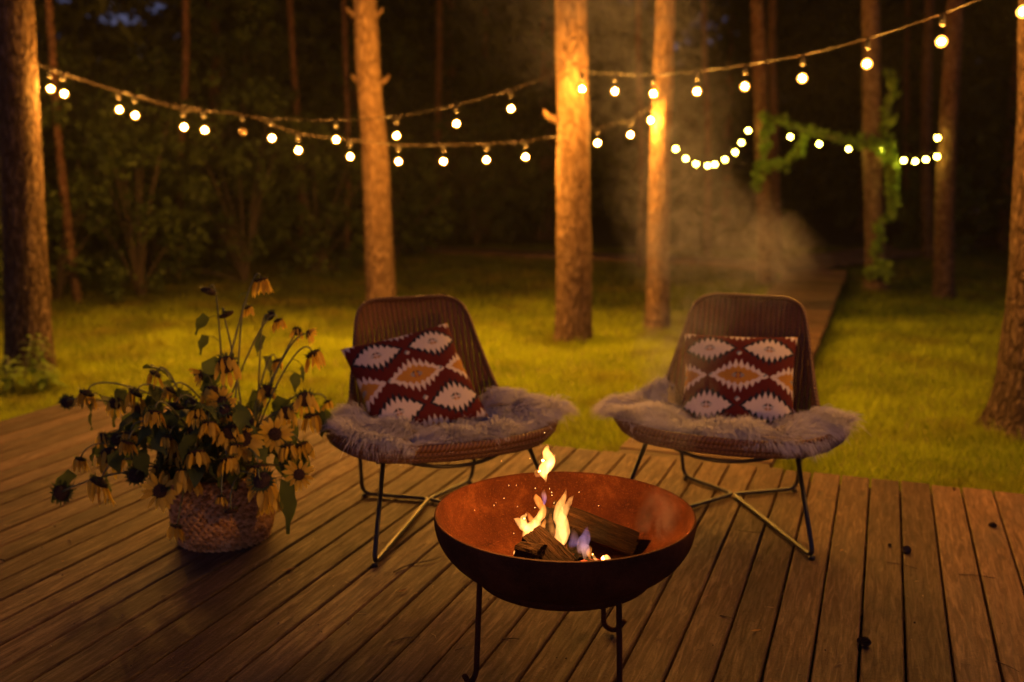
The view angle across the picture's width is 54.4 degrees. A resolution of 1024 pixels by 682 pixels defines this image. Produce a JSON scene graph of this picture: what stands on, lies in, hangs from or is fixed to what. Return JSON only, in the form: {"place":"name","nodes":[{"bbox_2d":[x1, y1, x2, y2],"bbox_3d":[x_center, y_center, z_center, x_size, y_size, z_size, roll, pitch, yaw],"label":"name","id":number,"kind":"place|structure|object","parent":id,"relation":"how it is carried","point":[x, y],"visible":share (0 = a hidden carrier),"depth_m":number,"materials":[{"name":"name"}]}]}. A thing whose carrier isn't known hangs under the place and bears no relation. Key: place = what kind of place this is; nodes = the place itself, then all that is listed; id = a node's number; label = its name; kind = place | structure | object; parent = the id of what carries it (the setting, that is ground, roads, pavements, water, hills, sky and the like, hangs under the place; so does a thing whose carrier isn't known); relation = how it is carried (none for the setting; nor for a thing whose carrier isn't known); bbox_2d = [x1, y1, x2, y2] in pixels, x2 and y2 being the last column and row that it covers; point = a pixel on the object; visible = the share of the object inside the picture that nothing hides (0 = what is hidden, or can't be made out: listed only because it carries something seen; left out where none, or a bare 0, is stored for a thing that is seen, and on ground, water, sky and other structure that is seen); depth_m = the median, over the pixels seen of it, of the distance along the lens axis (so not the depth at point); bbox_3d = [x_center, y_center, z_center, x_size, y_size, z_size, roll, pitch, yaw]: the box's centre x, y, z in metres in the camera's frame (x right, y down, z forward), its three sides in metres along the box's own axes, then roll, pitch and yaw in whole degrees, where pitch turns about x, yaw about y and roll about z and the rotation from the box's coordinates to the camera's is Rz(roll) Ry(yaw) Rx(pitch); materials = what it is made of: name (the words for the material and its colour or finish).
{"place":"outdoors","nodes":[
{"label":"outdoors","id":0,"kind":"place"},
{"bbox_2d":[5,453,1015,676],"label":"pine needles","id":1,"kind":"object","parent":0,"point":[465,589],"visible":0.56,"depth_m":3.24,"materials":[{"name":"brown plant"}]},
{"bbox_2d":[0,190,1023,681],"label":"ground","id":2,"kind":"structure","parent":0,"point":[820,230],"depth_m":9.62,"materials":[{"name":"green plant"}]},
{"bbox_2d":[0,356,35,394],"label":"leafy plant","id":3,"kind":"object","parent":2,"relation":"on","point":[5,380],"visible":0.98,"depth_m":6.51,"materials":[{"name":"green plant"}]},
{"bbox_2d":[0,0,57,379],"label":"pine tree","id":4,"kind":"object","parent":2,"relation":"on","point":[26,294],"visible":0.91,"depth_m":6.81,"materials":[{"name":"brown plant"}]},
{"bbox_2d":[37,60,567,140],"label":"string lights","id":5,"kind":"object","parent":4,"relation":"hanging from","point":[271,118],"visible":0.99,"depth_m":7.36,"materials":[{"name":"black rubber"}]},
{"bbox_2d":[37,64,657,162],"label":"string lights","id":6,"kind":"object","parent":4,"relation":"hanging from","point":[242,131],"visible":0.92,"depth_m":7.71,"materials":[{"name":"black rubber"}]},
{"bbox_2d":[15,333,59,386],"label":"leafy plant","id":7,"kind":"object","parent":2,"relation":"on","point":[33,369],"visible":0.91,"depth_m":6.72,"materials":[{"name":"green plant"}]},
{"bbox_2d":[44,0,81,302],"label":"slender tree","id":8,"kind":"object","parent":2,"relation":"on","point":[67,222],"visible":0.8,"depth_m":10.21,"materials":[{"name":"brown wood"}]},
{"bbox_2d":[0,57,140,301],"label":"shrub","id":9,"kind":"object","parent":2,"relation":"on","point":[55,210],"visible":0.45,"depth_m":10.45,"materials":[{"name":"green plant"}]},
{"bbox_2d":[0,43,165,289],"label":"shrub","id":10,"kind":"object","parent":2,"relation":"on","point":[65,136],"visible":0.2,"depth_m":11.78,"materials":[{"name":"green plant"}]},
{"bbox_2d":[0,0,216,271],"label":"forest tree","id":11,"kind":"object","parent":2,"relation":"on","point":[120,27],"visible":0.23,"depth_m":12.32,"materials":[{"name":"green plant"}]},
{"bbox_2d":[47,86,211,302],"bbox_3d":[-4.120,-1.579,10.807,1.726,2.291,1.861,0,10,0],"label":"shrub","id":12,"kind":"object","parent":2,"relation":"on","point":[134,158],"visible":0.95,"depth_m":10.70,"materials":[{"name":"green plant"}]},
{"bbox_2d":[50,43,224,274],"bbox_3d":[-4.853,-2.230,12.542,2.267,2.913,2.202,-4,11,-19],"label":"shrub","id":13,"kind":"object","parent":2,"relation":"on","point":[158,80],"visible":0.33,"depth_m":12.31,"materials":[{"name":"green plant"}]},
{"bbox_2d":[174,0,188,277],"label":"slender tree","id":14,"kind":"object","parent":2,"relation":"on","point":[185,59],"visible":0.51,"depth_m":12.19,"materials":[{"name":"brown wood"}]},
{"bbox_2d":[75,0,363,264],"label":"forest tree","id":15,"kind":"object","parent":2,"relation":"on","point":[170,18],"visible":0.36,"depth_m":13.79,"materials":[{"name":"green plant"}]},
{"bbox_2d":[132,0,330,265],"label":"shrub","id":16,"kind":"object","parent":2,"relation":"on","point":[239,35],"visible":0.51,"depth_m":13.10,"materials":[{"name":"green plant"}]},
{"bbox_2d":[152,69,334,283],"bbox_3d":[-3.167,-1.906,11.811,2.114,2.515,2.090,0,10,0],"label":"shrub","id":17,"kind":"object","parent":2,"relation":"on","point":[253,94],"visible":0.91,"depth_m":11.69,"materials":[{"name":"green plant"}]},
{"bbox_2d":[287,0,305,264],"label":"slender tree","id":18,"kind":"object","parent":2,"relation":"on","point":[294,80],"visible":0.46,"depth_m":13.54,"materials":[{"name":"brown wood"}]},
{"bbox_2d":[240,116,392,277],"bbox_3d":[-2.446,-1.847,12.815,1.688,2.050,1.894,-9,14,-41],"label":"shrub","id":19,"kind":"object","parent":2,"relation":"on","point":[297,179],"visible":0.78,"depth_m":12.63,"materials":[{"name":"green plant"}]},
{"bbox_2d":[199,0,473,222],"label":"forest tree","id":20,"kind":"object","parent":2,"relation":"on","point":[306,31],"visible":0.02,"depth_m":19.25,"materials":[{"name":"green plant"}]},
{"bbox_2d":[342,0,350,268],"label":"slender tree","id":21,"kind":"object","parent":2,"relation":"on","point":[346,98],"visible":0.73,"depth_m":13.13,"materials":[{"name":"brown wood"}]},
{"bbox_2d":[283,28,427,248],"bbox_3d":[-2.388,-2.958,14.919,2.243,3.440,2.645,0,10,0],"label":"shrub","id":22,"kind":"object","parent":2,"relation":"on","point":[341,111],"visible":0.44,"depth_m":14.69,"materials":[{"name":"green plant"}]},
{"bbox_2d":[236,0,478,248],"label":"forest tree","id":23,"kind":"object","parent":2,"relation":"on","point":[387,21],"visible":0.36,"depth_m":16.20,"materials":[{"name":"green plant"}]},
{"bbox_2d":[346,0,396,313],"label":"pine tree","id":24,"kind":"object","parent":2,"relation":"on","point":[378,238],"visible":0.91,"depth_m":9.62,"materials":[{"name":"brown plant"}]},
{"bbox_2d":[329,136,455,261],"bbox_3d":[-1.583,-1.973,14.081,1.851,1.829,1.705,-7,13,-35],"label":"shrub","id":25,"kind":"object","parent":2,"relation":"on","point":[404,174],"visible":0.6,"depth_m":14.06,"materials":[{"name":"green plant"}]},
{"bbox_2d":[433,0,442,246],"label":"slender tree","id":26,"kind":"object","parent":2,"relation":"on","point":[439,62],"visible":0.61,"depth_m":16.46,"materials":[{"name":"brown wood"}]},
{"bbox_2d":[327,0,556,236],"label":"forest tree","id":27,"kind":"object","parent":2,"relation":"on","point":[424,22],"visible":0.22,"depth_m":18.25,"materials":[{"name":"green plant"}]},
{"bbox_2d":[409,101,553,245],"bbox_3d":[-0.531,-2.760,16.554,2.328,2.457,2.343,-8,13,-38],"label":"shrub","id":28,"kind":"object","parent":2,"relation":"on","point":[493,122],"visible":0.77,"depth_m":16.24,"materials":[{"name":"green plant"}]},
{"bbox_2d":[38,0,1017,222],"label":"distant wood","id":29,"kind":"object","parent":2,"relation":"on","point":[156,21],"visible":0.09,"depth_m":23.80,"materials":[{"name":"green plant"}]},
{"bbox_2d":[442,0,627,224],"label":"forest tree","id":30,"kind":"object","parent":2,"relation":"on","point":[533,54],"visible":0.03,"depth_m":21.36,"materials":[{"name":"green plant"}]},
{"bbox_2d":[538,0,546,239],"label":"slender tree","id":31,"kind":"object","parent":2,"relation":"on","point":[541,233],"visible":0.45,"depth_m":17.45,"materials":[{"name":"brown wood"}]},
{"bbox_2d":[410,0,697,244],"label":"forest tree","id":32,"kind":"object","parent":2,"relation":"on","point":[529,98],"visible":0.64,"depth_m":17.22,"materials":[{"name":"green plant"}]},
{"bbox_2d":[543,0,593,344],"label":"pine tree","id":33,"kind":"object","parent":2,"relation":"on","point":[573,303],"visible":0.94,"depth_m":8.01,"materials":[{"name":"brown plant"}]},
{"bbox_2d":[635,0,645,269],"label":"slender tree","id":34,"kind":"object","parent":2,"relation":"on","point":[640,262],"visible":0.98,"depth_m":13.20,"materials":[{"name":"brown wood"}]},
{"bbox_2d":[555,0,734,214],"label":"forest tree","id":35,"kind":"object","parent":2,"relation":"on","point":[682,56],"visible":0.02,"depth_m":24.87,"materials":[{"name":"green plant"}]},
{"bbox_2d":[555,0,736,229],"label":"forest tree","id":36,"kind":"object","parent":2,"relation":"on","point":[625,13],"visible":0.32,"depth_m":20.06,"materials":[{"name":"green plant"}]},
{"bbox_2d":[644,0,675,331],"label":"pine tree","id":37,"kind":"object","parent":2,"relation":"on","point":[657,306],"visible":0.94,"depth_m":8.68,"materials":[{"name":"brown plant"}]},
{"bbox_2d":[701,0,711,256],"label":"slender tree","id":38,"kind":"object","parent":2,"relation":"on","point":[708,155],"visible":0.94,"depth_m":15.14,"materials":[{"name":"brown wood"}]},
{"bbox_2d":[647,0,812,229],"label":"forest tree","id":39,"kind":"object","parent":2,"relation":"on","point":[733,119],"visible":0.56,"depth_m":21.60,"materials":[{"name":"green plant"}]},
{"bbox_2d":[673,0,837,220],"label":"forest tree","id":40,"kind":"object","parent":2,"relation":"on","point":[783,4],"visible":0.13,"depth_m":24.82,"materials":[{"name":"green plant"}]},
{"bbox_2d":[750,0,776,286],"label":"pine tree","id":41,"kind":"object","parent":2,"relation":"on","point":[766,268],"visible":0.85,"depth_m":11.81,"materials":[{"name":"brown plant"}]},
{"bbox_2d":[750,110,868,192],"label":"climbing vine","id":42,"kind":"object","parent":41,"relation":"attached to","point":[778,164],"visible":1,"depth_m":11.66,"materials":[{"name":"green plant"}]},
{"bbox_2d":[768,0,782,258],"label":"slender tree","id":43,"kind":"object","parent":2,"relation":"on","point":[773,91],"visible":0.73,"depth_m":14.60,"materials":[{"name":"brown wood"}]},
{"bbox_2d":[713,481,1000,681],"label":"deck joists","id":44,"kind":"object","parent":2,"relation":"on","point":[861,617],"visible":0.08,"depth_m":3.56,"materials":[{"name":"brown wood"}]},
{"bbox_2d":[0,398,1023,681],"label":"deck","id":45,"kind":"structure","parent":44,"relation":"on","point":[124,556],"depth_m":3.19,"materials":[{"name":"brown wood"}]},
{"bbox_2d":[168,459,274,552],"bbox_3d":[-1.055,0.592,3.632,0.378,0.253,0.378,0,10,0],"label":"wicker basket","id":46,"kind":"object","parent":45,"relation":"on","point":[206,523],"visible":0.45,"depth_m":3.48,"materials":[{"name":"wicker"}]},
{"bbox_2d":[87,458,155,505],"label":"sunflower","id":47,"kind":"object","parent":46,"relation":"in","point":[94,481],"visible":0.8,"depth_m":3.46,"materials":[{"name":"yellow"}]},
{"bbox_2d":[49,469,215,506],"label":"sunflower","id":48,"kind":"object","parent":46,"relation":"in","point":[61,491],"visible":0.8,"depth_m":3.48,"materials":[{"name":"yellow"}]},
{"bbox_2d":[72,382,195,429],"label":"sunflower","id":49,"kind":"object","parent":46,"relation":"in","point":[84,393],"visible":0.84,"depth_m":3.55,"materials":[{"name":"yellow"}]},
{"bbox_2d":[106,396,179,432],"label":"sunflower","id":50,"kind":"object","parent":46,"relation":"in","point":[113,403],"visible":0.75,"depth_m":3.52,"materials":[{"name":"yellow"}]},
{"bbox_2d":[107,426,205,475],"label":"sunflower","id":51,"kind":"object","parent":46,"relation":"in","point":[140,459],"visible":0.77,"depth_m":3.34,"materials":[{"name":"green plant"}]},
{"bbox_2d":[143,364,191,423],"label":"sunflower","id":52,"kind":"object","parent":46,"relation":"in","point":[155,395],"visible":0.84,"depth_m":3.54,"materials":[{"name":"yellow"}]},
{"bbox_2d":[150,424,185,454],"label":"sunflower","id":53,"kind":"object","parent":46,"relation":"in","point":[162,441],"visible":0.87,"depth_m":3.30,"materials":[{"name":"green"}]},
{"bbox_2d":[114,383,221,452],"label":"sunflower","id":54,"kind":"object","parent":46,"relation":"in","point":[132,394],"visible":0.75,"depth_m":3.50,"materials":[{"name":"yellow"}]},
{"bbox_2d":[140,471,202,512],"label":"sunflower","id":55,"kind":"object","parent":46,"relation":"in","point":[162,492],"visible":0.83,"depth_m":3.34,"materials":[{"name":"yellow plant"}]},
{"bbox_2d":[145,382,204,411],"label":"sunflower","id":56,"kind":"object","parent":46,"relation":"in","point":[173,393],"visible":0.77,"depth_m":3.52,"materials":[{"name":"yellow"}]},
{"bbox_2d":[143,401,211,481],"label":"sunflower","id":57,"kind":"object","parent":46,"relation":"in","point":[154,418],"visible":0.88,"depth_m":3.32,"materials":[{"name":"yellow plant"}]},
{"bbox_2d":[181,443,210,487],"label":"sunflower","id":58,"kind":"object","parent":46,"relation":"in","point":[198,460],"visible":0.81,"depth_m":3.30,"materials":[{"name":"green"}]},
{"bbox_2d":[177,412,220,465],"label":"sunflower","id":59,"kind":"object","parent":46,"relation":"in","point":[210,428],"visible":0.82,"depth_m":3.28,"materials":[{"name":"yellow"}]},
{"bbox_2d":[179,402,219,433],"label":"sunflower","id":60,"kind":"object","parent":46,"relation":"in","point":[195,411],"visible":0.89,"depth_m":3.28,"materials":[{"name":"yellow"}]},
{"bbox_2d":[195,284,221,383],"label":"sunflower","id":61,"kind":"object","parent":46,"relation":"in","point":[207,366],"visible":0.81,"depth_m":3.58,"materials":[{"name":"green plant"}]},
{"bbox_2d":[199,420,244,480],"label":"sunflower","id":62,"kind":"object","parent":46,"relation":"in","point":[230,431],"visible":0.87,"depth_m":3.33,"materials":[{"name":"yellow plant"}]},
{"bbox_2d":[196,400,257,433],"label":"sunflower","id":63,"kind":"object","parent":46,"relation":"in","point":[241,416],"visible":0.81,"depth_m":3.29,"materials":[{"name":"green"}]},
{"bbox_2d":[209,445,245,490],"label":"sunflower","id":64,"kind":"object","parent":46,"relation":"in","point":[217,470],"visible":0.87,"depth_m":3.33,"materials":[{"name":"yellow plant"}]},
{"bbox_2d":[214,351,241,458],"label":"sunflower","id":65,"kind":"object","parent":46,"relation":"in","point":[226,363],"visible":0.83,"depth_m":3.51,"materials":[{"name":"yellow plant"}]},
{"bbox_2d":[200,272,273,481],"bbox_3d":[-1.002,0.132,3.597,0.302,0.768,0.147,-3,11,-18],"label":"sunflower","id":66,"kind":"object","parent":46,"relation":"in","point":[262,284],"visible":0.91,"depth_m":3.53,"materials":[{"name":"yellow plant"}]},
{"bbox_2d":[207,421,266,482],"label":"sunflower","id":67,"kind":"object","parent":46,"relation":"in","point":[253,441],"visible":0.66,"depth_m":3.35,"materials":[{"name":"yellow plant"}]},
{"bbox_2d":[204,470,296,533],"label":"sunflower","id":68,"kind":"object","parent":46,"relation":"in","point":[286,505],"visible":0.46,"depth_m":3.35,"materials":[{"name":"green plant"}]},
{"bbox_2d":[209,417,293,482],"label":"sunflower","id":69,"kind":"object","parent":46,"relation":"in","point":[275,434],"visible":0.84,"depth_m":3.41,"materials":[{"name":"yellow plant"}]},
{"bbox_2d":[247,381,276,420],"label":"sunflower","id":70,"kind":"object","parent":46,"relation":"in","point":[265,390],"visible":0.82,"depth_m":3.60,"materials":[{"name":"yellow"}]},
{"bbox_2d":[245,465,279,512],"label":"sunflower","id":71,"kind":"object","parent":46,"relation":"in","point":[265,487],"visible":0.86,"depth_m":3.26,"materials":[{"name":"yellow plant"}]},
{"bbox_2d":[249,309,275,469],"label":"sunflower","id":72,"kind":"object","parent":46,"relation":"in","point":[259,341],"visible":0.81,"depth_m":3.64,"materials":[{"name":"green plant"}]},
{"bbox_2d":[211,405,334,482],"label":"sunflower","id":73,"kind":"object","parent":46,"relation":"in","point":[314,419],"visible":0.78,"depth_m":3.53,"materials":[{"name":"yellow plant"}]},
{"bbox_2d":[255,402,298,444],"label":"sunflower","id":74,"kind":"object","parent":46,"relation":"in","point":[286,412],"visible":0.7,"depth_m":3.50,"materials":[{"name":"yellow plant"}]},
{"bbox_2d":[241,460,314,491],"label":"sunflower","id":75,"kind":"object","parent":46,"relation":"in","point":[298,475],"visible":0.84,"depth_m":3.37,"materials":[{"name":"yellow plant"}]},
{"bbox_2d":[244,346,325,477],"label":"sunflower","id":76,"kind":"object","parent":46,"relation":"in","point":[315,356],"visible":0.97,"depth_m":3.52,"materials":[{"name":"green"}]},
{"bbox_2d":[273,440,302,482],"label":"sunflower","id":77,"kind":"object","parent":46,"relation":"in","point":[287,451],"visible":0.78,"depth_m":3.43,"materials":[{"name":"yellow plant"}]},
{"bbox_2d":[266,388,327,437],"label":"sunflower","id":78,"kind":"object","parent":46,"relation":"in","point":[305,398],"visible":0.84,"depth_m":3.52,"materials":[{"name":"yellow plant"}]},
{"bbox_2d":[328,294,559,566],"bbox_3d":[-0.280,0.277,3.805,0.887,0.806,0.836,-4,11,-21],"label":"rattan chair","id":79,"kind":"object","parent":45,"relation":"on","point":[382,455],"visible":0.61,"depth_m":4.01,"materials":[{"name":"brown wicker"}]},
{"bbox_2d":[341,323,488,429],"bbox_3d":[-0.375,0.161,3.823,0.445,0.445,0.139,-15,-28,-21],"label":"cushion","id":80,"kind":"object","parent":79,"relation":"on","point":[415,379],"visible":0.96,"depth_m":3.77,"materials":[{"name":"fabric"}]},
{"bbox_2d":[317,384,582,465],"bbox_3d":[-0.214,0.320,3.746,1.065,0.273,0.621,-4,11,-21],"label":"sheepskin","id":81,"kind":"object","parent":79,"relation":"on","point":[509,411],"visible":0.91,"depth_m":3.62,"materials":[{"name":"grey fur"}]},
{"bbox_2d":[434,471,696,681],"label":"fire bowl","id":82,"kind":"object","parent":45,"relation":"on","point":[483,528],"visible":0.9,"depth_m":2.72,"materials":[{"name":"metal"}]},
{"bbox_2d":[514,541,547,559],"bbox_3d":[0.053,0.552,2.563,0.081,0.073,0.071,4,-24,45],"label":"firewood","id":83,"kind":"object","parent":82,"relation":"in","point":[524,549],"visible":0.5,"depth_m":2.54,"materials":[{"name":"brown wood"}]},
{"bbox_2d":[521,525,576,560],"bbox_3d":[0.094,0.539,2.550,0.154,0.075,0.047,39,-4,42],"label":"firewood","id":84,"kind":"object","parent":82,"relation":"in","point":[555,549],"visible":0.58,"depth_m":2.54,"materials":[{"name":"brown wood"}]},
{"bbox_2d":[552,500,639,556],"bbox_3d":[0.223,0.512,2.722,0.258,0.076,0.049,22,-14,1],"label":"firewood","id":85,"kind":"object","parent":82,"relation":"in","point":[620,539],"visible":0.9,"depth_m":2.71,"materials":[{"name":"brown wood"}]},
{"bbox_2d":[534,507,558,535],"bbox_3d":[0.088,0.497,2.664,0.061,0.107,0.038,-8,-40,34],"label":"firewood","id":86,"kind":"object","parent":85,"relation":"on","point":[547,518],"visible":0.56,"depth_m":2.67,"materials":[{"name":"brown wood"}]},
{"bbox_2d":[618,292,849,559],"bbox_3d":[0.850,0.267,3.864,0.887,0.806,0.836,4,11,21],"label":"rattan chair","id":87,"kind":"object","parent":45,"relation":"on","point":[682,444],"visible":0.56,"depth_m":4.02,"materials":[{"name":"brown wicker"}]},
{"bbox_2d":[590,373,869,463],"bbox_3d":[0.814,0.297,3.799,1.063,0.274,0.637,4,11,21],"label":"sheepskin","id":88,"kind":"object","parent":87,"relation":"on","point":[658,404],"visible":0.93,"depth_m":3.65,"materials":[{"name":"grey fur"}]},
{"bbox_2d":[681,334,797,421],"bbox_3d":[0.886,0.166,3.901,0.445,0.445,0.136,2,-32,14],"label":"cushion","id":89,"kind":"object","parent":88,"relation":"on","point":[748,377],"visible":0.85,"depth_m":3.85,"materials":[{"name":"fabric"}]},
{"bbox_2d":[738,0,992,232],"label":"forest tree","id":90,"kind":"object","parent":2,"relation":"on","point":[828,111],"visible":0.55,"depth_m":19.60,"materials":[{"name":"green plant"}]},
{"bbox_2d":[862,0,889,292],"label":"pine tree","id":91,"kind":"object","parent":2,"relation":"on","point":[874,204],"visible":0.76,"depth_m":11.16,"materials":[{"name":"brown plant"}]},
{"bbox_2d":[863,68,901,283],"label":"climbing vine","id":92,"kind":"object","parent":91,"relation":"attached to","point":[879,268],"visible":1,"depth_m":11.14,"materials":[{"name":"green plant"}]},
{"bbox_2d":[799,0,1006,221],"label":"forest tree","id":93,"kind":"object","parent":2,"relation":"on","point":[915,66],"visible":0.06,"depth_m":22.26,"materials":[{"name":"green plant"}]},
{"bbox_2d":[904,0,910,237],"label":"slender tree","id":94,"kind":"object","parent":2,"relation":"on","point":[907,74],"visible":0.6,"depth_m":18.43,"materials":[{"name":"brown wood"}]},
{"bbox_2d":[920,0,934,260],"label":"slender tree","id":95,"kind":"object","parent":2,"relation":"on","point":[925,147],"visible":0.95,"depth_m":14.64,"materials":[{"name":"brown wood"}]},
{"bbox_2d":[884,155,996,260],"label":"shrub","id":96,"kind":"object","parent":2,"relation":"on","point":[914,177],"visible":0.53,"depth_m":15.11,"materials":[{"name":"green plant"}]},
{"bbox_2d":[932,0,963,300],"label":"pine tree","id":97,"kind":"object","parent":2,"relation":"on","point":[944,252],"visible":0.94,"depth_m":10.60,"materials":[{"name":"brown plant"}]},
{"bbox_2d":[889,0,1018,256],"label":"forest tree","id":98,"kind":"object","parent":2,"relation":"on","point":[1005,137],"visible":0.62,"depth_m":15.66,"materials":[{"name":"green plant"}]},
{"bbox_2d":[974,0,1023,445],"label":"pine tree","id":99,"kind":"object","parent":2,"relation":"on","point":[1004,407],"visible":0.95,"depth_m":5.44,"materials":[{"name":"brown plant"}]},
{"bbox_2d":[574,0,1023,95],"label":"string lights","id":100,"kind":"object","parent":99,"relation":"hanging from","point":[867,45],"visible":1,"depth_m":5.41,"materials":[{"name":"black rubber"}]},
{"bbox_2d":[321,232,996,469],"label":"path","id":101,"kind":"structure","parent":0,"point":[810,285],"depth_m":12.77,"materials":[{"name":"brown wood"}]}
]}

